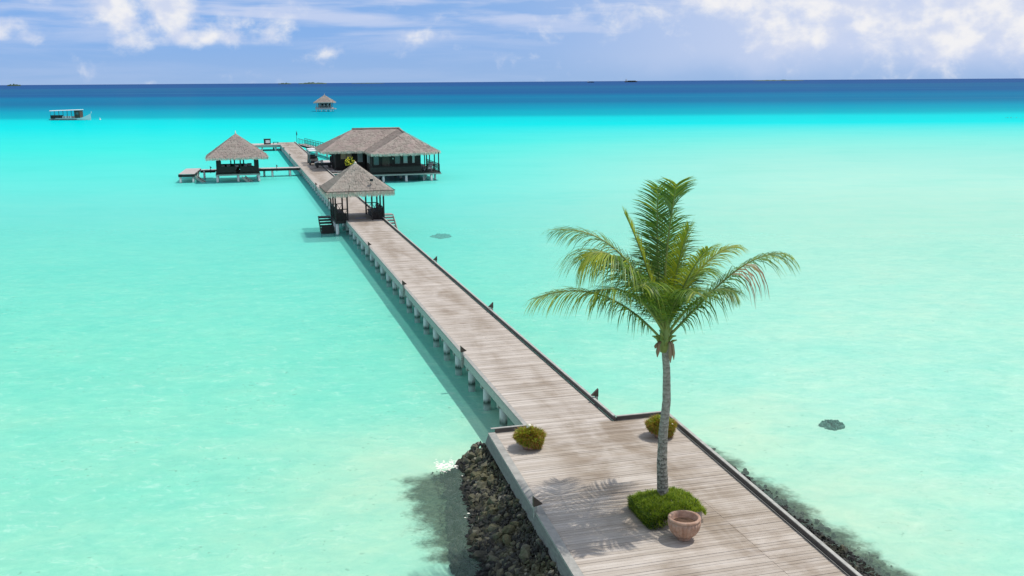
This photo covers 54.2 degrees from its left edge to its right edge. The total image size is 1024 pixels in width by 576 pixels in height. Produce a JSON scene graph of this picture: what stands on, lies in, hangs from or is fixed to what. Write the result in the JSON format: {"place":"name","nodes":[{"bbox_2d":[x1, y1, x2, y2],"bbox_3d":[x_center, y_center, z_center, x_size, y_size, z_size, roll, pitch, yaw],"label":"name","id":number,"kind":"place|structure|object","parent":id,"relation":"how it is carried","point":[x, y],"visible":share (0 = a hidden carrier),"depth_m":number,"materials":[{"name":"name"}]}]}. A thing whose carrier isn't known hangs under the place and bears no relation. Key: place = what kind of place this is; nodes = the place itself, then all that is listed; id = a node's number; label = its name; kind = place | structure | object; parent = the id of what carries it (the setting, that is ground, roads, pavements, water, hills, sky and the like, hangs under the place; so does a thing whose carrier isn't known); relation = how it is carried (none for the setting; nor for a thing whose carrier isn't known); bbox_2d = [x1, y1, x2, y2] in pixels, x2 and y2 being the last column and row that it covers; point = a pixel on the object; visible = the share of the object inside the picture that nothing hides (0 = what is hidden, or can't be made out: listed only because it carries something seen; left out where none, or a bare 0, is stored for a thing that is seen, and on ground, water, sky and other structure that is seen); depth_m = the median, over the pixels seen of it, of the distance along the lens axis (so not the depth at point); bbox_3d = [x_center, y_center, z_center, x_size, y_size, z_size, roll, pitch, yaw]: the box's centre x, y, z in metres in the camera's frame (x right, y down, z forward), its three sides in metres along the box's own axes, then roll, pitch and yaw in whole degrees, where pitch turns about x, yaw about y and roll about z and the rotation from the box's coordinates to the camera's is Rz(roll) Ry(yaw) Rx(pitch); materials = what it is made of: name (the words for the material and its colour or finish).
{"place":"outdoors","nodes":[
{"label":"outdoors","id":0,"kind":"place"},
{"bbox_2d":[299,82,326,83],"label":"island","id":1,"kind":"structure","parent":0,"point":[312,83],"depth_m":11241.82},
{"bbox_2d":[0,202,1023,575],"bbox_3d":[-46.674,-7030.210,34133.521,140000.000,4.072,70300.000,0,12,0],"label":"seabed","id":2,"kind":"structure","parent":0,"point":[234,392],"depth_m":43.28,"materials":[{"name":"teal liquid"}]},
{"bbox_2d":[178,168,200,182],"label":"swimming deck","id":3,"kind":"structure","parent":2,"relation":"on","point":[191,172],"depth_m":126.51,"materials":[{"name":"grey wood"}]},
{"bbox_2d":[195,176,205,181],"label":"stairs","id":4,"kind":"structure","parent":3,"relation":"attached to","point":[198,178],"depth_m":125.17,"materials":[{"name":"grey wood"}]},
{"bbox_2d":[200,169,215,178],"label":"footbridge","id":5,"kind":"object","parent":2,"relation":"on","point":[203,171],"visible":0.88,"depth_m":129.93,"materials":[{"name":"grey wood"}]},
{"bbox_2d":[203,131,267,181],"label":"pavilion","id":6,"kind":"structure","parent":2,"relation":"on","point":[235,146],"depth_m":125.04,"materials":[{"name":"grey wood"}]},
{"bbox_2d":[242,176,252,181],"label":"stairs","id":7,"kind":"structure","parent":6,"relation":"attached to","point":[247,179],"depth_m":125.40,"materials":[{"name":"grey wood"}]},
{"bbox_2d":[253,143,279,150],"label":"landing stage","id":8,"kind":"object","parent":2,"relation":"on","point":[262,145],"visible":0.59,"depth_m":182.30,"materials":[{"name":"grey wood"}]},
{"bbox_2d":[264,139,270,144],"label":"locker","id":9,"kind":"object","parent":8,"relation":"on","point":[267,141],"visible":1,"depth_m":183.09,"materials":[{"name":"white wood"}]},
{"bbox_2d":[259,167,299,176],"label":"footbridge","id":10,"kind":"object","parent":2,"relation":"on","point":[272,169],"visible":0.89,"depth_m":132.18,"materials":[{"name":"grey wood"}]},
{"bbox_2d":[298,138,330,156],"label":"gangway","id":11,"kind":"object","parent":2,"relation":"on","point":[306,145],"visible":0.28,"depth_m":177.77,"materials":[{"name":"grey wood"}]},
{"bbox_2d":[318,160,332,168],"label":"side deck","id":12,"kind":"structure","parent":2,"relation":"on","point":[326,166],"depth_m":135.82,"materials":[{"name":"grey wood"}]},
{"bbox_2d":[314,160,331,167],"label":"luggage trolley","id":13,"kind":"object","parent":12,"relation":"on","point":[320,163],"visible":0.94,"depth_m":132.25,"materials":[{"name":"black plastic"}]},
{"bbox_2d":[319,162,395,238],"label":"pavilion","id":14,"kind":"structure","parent":2,"relation":"on","point":[356,179],"depth_m":81.23,"materials":[{"name":"grey wood"}]},
{"bbox_2d":[318,216,334,237],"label":"stairs","id":15,"kind":"structure","parent":14,"relation":"attached to","point":[327,230],"depth_m":82.07,"materials":[{"name":"brown wood"}]},
{"bbox_2d":[385,213,397,228],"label":"stairs","id":16,"kind":"structure","parent":14,"relation":"attached to","point":[387,215],"depth_m":85.03,"materials":[{"name":"grey wood"}]},
{"bbox_2d":[314,127,440,181],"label":"thatched house","id":17,"kind":"structure","parent":2,"relation":"on","point":[378,152],"depth_m":126.12,"materials":[{"name":"grey wood"}]},
{"bbox_2d":[340,153,351,159],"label":"window","id":18,"kind":"structure","parent":17,"relation":"in","point":[342,156],"depth_m":129.10,"materials":[{"name":"grey glass"}]},
{"bbox_2d":[344,157,354,165],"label":"flowering shrub","id":19,"kind":"object","parent":17,"relation":"on","point":[349,161],"visible":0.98,"depth_m":127.38,"materials":[{"name":"yellow plant"}]},
{"bbox_2d":[357,153,362,162],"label":"window","id":20,"kind":"structure","parent":17,"relation":"in","point":[359,156],"depth_m":129.63,"materials":[{"name":"grey glass"}]},
{"bbox_2d":[373,155,378,164],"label":"window","id":21,"kind":"structure","parent":17,"relation":"in","point":[375,159],"depth_m":123.70,"materials":[{"name":"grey glass"}]},
{"bbox_2d":[382,156,389,165],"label":"door","id":22,"kind":"structure","parent":17,"relation":"in","point":[385,160],"depth_m":124.03,"materials":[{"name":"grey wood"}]},
{"bbox_2d":[395,155,399,163],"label":"window","id":23,"kind":"structure","parent":17,"relation":"in","point":[397,158],"depth_m":124.39,"materials":[{"name":"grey glass"}]},
{"bbox_2d":[403,155,407,162],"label":"window","id":24,"kind":"structure","parent":17,"relation":"in","point":[405,158],"depth_m":124.64,"materials":[{"name":"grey glass"}]},
{"bbox_2d":[430,233,451,238],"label":"coral head","id":25,"kind":"object","parent":2,"relation":"on","point":[439,236],"visible":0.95,"depth_m":82.11},
{"bbox_2d":[431,470,458,550],"bbox_3d":[-1.089,7.226,26.760,1.348,0.086,12.911,-2,12,-10],"label":"seaweed","id":26,"kind":"object","parent":2,"relation":"on","point":[442,504],"visible":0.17,"depth_m":30.16,"materials":[{"name":"green plant"}]},
{"bbox_2d":[278,141,615,427],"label":"boardwalk","id":27,"kind":"structure","parent":2,"relation":"on","point":[519,380],"depth_m":45.32,"materials":[{"name":"grey wood"}]},
{"bbox_2d":[307,148,315,162],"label":"golf buggy","id":28,"kind":"object","parent":27,"relation":"on","point":[310,154],"visible":0.52,"depth_m":140.54,"materials":[{"name":"white plastic"}]},
{"bbox_2d":[308,150,318,164],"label":"golf buggy","id":29,"kind":"object","parent":27,"relation":"on","point":[313,159],"visible":0.81,"depth_m":136.17,"materials":[{"name":"white plastic"}]},
{"bbox_2d":[402,280,405,296],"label":"path light","id":30,"kind":"object","parent":27,"relation":"on","point":[403,283],"visible":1,"depth_m":54.50,"materials":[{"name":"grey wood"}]},
{"bbox_2d":[460,346,465,367],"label":"path light","id":31,"kind":"object","parent":27,"relation":"on","point":[462,349],"visible":1,"depth_m":40.87,"materials":[{"name":"grey metal"}]},
{"bbox_2d":[591,388,598,399],"bbox_3d":[2.887,3.974,34.999,0.250,0.930,0.110,-4,12,-15],"label":"path light","id":32,"kind":"object","parent":27,"relation":"on","point":[595,393],"visible":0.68,"depth_m":34.91,"materials":[{"name":"black metal"}]},
{"bbox_2d":[439,440,560,575],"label":"rubble bank","id":33,"kind":"structure","parent":2,"relation":"on","point":[463,562],"depth_m":27.20,"materials":[{"name":"stone"}]},
{"bbox_2d":[466,533,476,543],"bbox_3d":[-1.070,6.772,27.020,0.373,0.336,0.389,0,12,0],"label":"boulder","id":34,"kind":"object","parent":33,"relation":"on","point":[471,537],"visible":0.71,"depth_m":26.94,"materials":[{"name":"stone"}]},
{"bbox_2d":[467,452,475,458],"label":"boulder","id":35,"kind":"object","parent":33,"relation":"on","point":[470,455],"visible":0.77,"depth_m":32.00,"materials":[{"name":"stone"}]},
{"bbox_2d":[468,494,475,500],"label":"boulder","id":36,"kind":"object","parent":33,"relation":"on","point":[471,496],"visible":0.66,"depth_m":29.30,"materials":[{"name":"stone"}]},
{"bbox_2d":[470,443,479,450],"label":"boulder","id":37,"kind":"object","parent":33,"relation":"on","point":[474,446],"visible":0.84,"depth_m":32.36,"materials":[{"name":"stone"}]},
{"bbox_2d":[471,471,480,476],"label":"boulder","id":38,"kind":"object","parent":33,"relation":"on","point":[473,473],"visible":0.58,"depth_m":30.57,"materials":[{"name":"stone"}]},
{"bbox_2d":[471,550,486,559],"bbox_3d":[-0.824,6.972,26.022,0.398,0.230,0.385,-12,16,-43],"label":"boulder","id":39,"kind":"object","parent":33,"relation":"on","point":[475,555],"visible":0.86,"depth_m":25.94,"materials":[{"name":"stone"}]},
{"bbox_2d":[475,481,489,491],"bbox_3d":[-0.868,5.951,29.648,0.454,0.424,0.274,0,12,0],"label":"boulder","id":40,"kind":"object","parent":33,"relation":"on","point":[480,485],"visible":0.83,"depth_m":29.62,"materials":[{"name":"stone"}]},
{"bbox_2d":[480,461,487,471],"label":"boulder","id":41,"kind":"object","parent":33,"relation":"on","point":[483,466],"visible":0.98,"depth_m":30.75,"materials":[{"name":"stone"}]},
{"bbox_2d":[488,496,496,503],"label":"boulder","id":42,"kind":"object","parent":33,"relation":"on","point":[491,499],"visible":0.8,"depth_m":28.43,"materials":[{"name":"stone"}]},
{"bbox_2d":[486,555,499,561],"bbox_3d":[-0.473,6.978,25.479,0.438,0.331,0.208,6,13,28],"label":"boulder","id":43,"kind":"object","parent":33,"relation":"on","point":[492,558],"visible":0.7,"depth_m":25.40,"materials":[{"name":"stone"}]},
{"bbox_2d":[489,523,496,531],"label":"boulder","id":44,"kind":"object","parent":33,"relation":"on","point":[492,527],"visible":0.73,"depth_m":26.84,"materials":[{"name":"stone"}]},
{"bbox_2d":[493,532,502,539],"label":"boulder","id":45,"kind":"object","parent":33,"relation":"on","point":[497,535],"visible":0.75,"depth_m":26.37,"materials":[{"name":"stone"}]},
{"bbox_2d":[492,515,503,521],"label":"boulder","id":46,"kind":"object","parent":33,"relation":"on","point":[498,518],"visible":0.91,"depth_m":27.17,"materials":[{"name":"stone"}]},
{"bbox_2d":[502,534,510,544],"bbox_3d":[-0.137,6.610,26.171,0.245,0.339,0.332,0,12,0],"label":"boulder","id":47,"kind":"object","parent":33,"relation":"on","point":[506,538],"visible":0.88,"depth_m":26.09,"materials":[{"name":"stone"}]},
{"bbox_2d":[502,525,514,534],"bbox_3d":[-0.078,6.441,26.500,0.364,0.366,0.233,-8,14,-33],"label":"boulder","id":48,"kind":"object","parent":33,"relation":"on","point":[507,529],"visible":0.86,"depth_m":26.41,"materials":[{"name":"stone"}]},
{"bbox_2d":[510,521,519,527],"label":"boulder","id":49,"kind":"object","parent":33,"relation":"on","point":[515,523],"visible":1,"depth_m":26.54,"materials":[{"name":"stone"}]},
{"bbox_2d":[518,549,530,563],"bbox_3d":[0.336,6.707,24.970,0.236,0.390,0.402,-5,13,-22],"label":"boulder","id":50,"kind":"object","parent":33,"relation":"on","point":[524,554],"visible":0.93,"depth_m":24.89,"materials":[{"name":"stone"}]},
{"bbox_2d":[520,544,530,551],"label":"boulder","id":51,"kind":"object","parent":33,"relation":"on","point":[526,546],"visible":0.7,"depth_m":25.15,"materials":[{"name":"stone"}]},
{"bbox_2d":[485,411,861,575],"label":"deck platform","id":52,"kind":"structure","parent":2,"relation":"on","point":[581,482],"depth_m":26.21,"materials":[{"name":"grey wood"}]},
{"bbox_2d":[512,424,549,449],"bbox_3d":[0.529,4.539,30.596,1.277,0.837,1.211,0,12,0],"label":"shrub","id":53,"kind":"object","parent":52,"relation":"on","point":[530,437],"visible":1,"depth_m":30.31,"materials":[{"name":"plant"}]},
{"bbox_2d":[532,495,541,517],"bbox_3d":[0.669,5.840,26.028,0.250,0.930,0.110,-4,12,-15],"label":"path light","id":54,"kind":"object","parent":52,"relation":"on","point":[536,503],"visible":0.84,"depth_m":25.93,"materials":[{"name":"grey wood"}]},
{"bbox_2d":[644,414,678,438],"bbox_3d":[4.684,4.346,31.495,1.288,0.797,1.226,8,14,35],"label":"shrub","id":55,"kind":"object","parent":52,"relation":"on","point":[652,424],"visible":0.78,"depth_m":31.26,"materials":[{"name":"plant"}]},
{"bbox_2d":[626,486,707,529],"bbox_3d":[3.986,5.576,25.828,1.914,0.577,1.868,-4,12,-15],"label":"shrub","id":56,"kind":"object","parent":52,"relation":"on","point":[652,508],"visible":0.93,"depth_m":25.52,"materials":[{"name":"plant"}]},
{"bbox_2d":[523,176,800,495],"bbox_3d":[3.697,1.423,25.843,6.933,8.636,5.469,0,12,0],"label":"palm tree","id":57,"kind":"object","parent":56,"relation":"in","point":[663,296],"visible":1,"depth_m":24.85,"materials":[{"name":"green plant"}]},
{"bbox_2d":[668,510,700,541],"bbox_3d":[4.209,5.858,24.444,0.809,0.582,0.809,0,12,0],"label":"terracotta pot","id":58,"kind":"object","parent":52,"relation":"on","point":[684,525],"visible":1,"depth_m":24.25,"materials":[{"name":"pink ceramic"}]},
{"bbox_2d":[712,448,890,575],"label":"rubble bank","id":59,"kind":"structure","parent":2,"relation":"on","point":[862,566],"depth_m":27.00,"materials":[{"name":"stone"}]},
{"bbox_2d":[817,535,827,539],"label":"boulder","id":60,"kind":"object","parent":59,"relation":"on","point":[822,537],"visible":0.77,"depth_m":26.79,"materials":[{"name":"stone"}]},
{"bbox_2d":[839,545,847,554],"bbox_3d":[8.631,6.884,26.077,0.221,0.338,0.261,6,13,29],"label":"boulder","id":61,"kind":"object","parent":59,"relation":"on","point":[843,548],"visible":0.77,"depth_m":26.04,"materials":[{"name":"stone"}]},
{"bbox_2d":[757,484,905,575],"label":"seaweed","id":62,"kind":"object","parent":2,"relation":"on","point":[850,546],"visible":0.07,"depth_m":27.16,"materials":[{"name":"green plant"}]},
{"bbox_2d":[819,419,844,430],"bbox_3d":[11.800,5.117,36.798,0.936,0.578,0.855,-6,13,-26],"label":"coral head","id":63,"kind":"object","parent":2,"relation":"on","point":[832,424],"visible":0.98,"depth_m":36.64},
{"bbox_2d":[0,78,1023,208],"bbox_3d":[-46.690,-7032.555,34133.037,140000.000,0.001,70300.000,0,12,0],"label":"water","id":64,"kind":"structure","parent":0,"point":[730,142],"depth_m":213.41,"materials":[{"name":"teal liquid"}]},
{"bbox_2d":[49,109,90,119],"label":"tour boat","id":65,"kind":"object","parent":64,"relation":"on","point":[78,114],"visible":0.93,"depth_m":345.92,"materials":[{"name":"white paint"}]},
{"bbox_2d":[313,94,335,111],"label":"water hut","id":66,"kind":"object","parent":64,"relation":"in","point":[324,101],"visible":1,"depth_m":431.40,"materials":[{"name":"wood"}]},
{"bbox_2d":[434,458,469,517],"bbox_3d":[-1.130,6.419,28.744,1.053,0.009,8.727,-3,12,-13],"label":"foam","id":67,"kind":"object","parent":64,"relation":"on","point":[442,464],"visible":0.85,"depth_m":32.19,"materials":[{"name":"white liquid"}]},
{"bbox_2d":[0,0,1023,84],"label":"sky","id":68,"kind":"structure","parent":0,"point":[43,42],"materials":[{"name":"blue"}]},
{"bbox_2d":[756,80,802,80],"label":"island","id":69,"kind":"structure","parent":0,"point":[779,80],"depth_m":12296.38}
]}

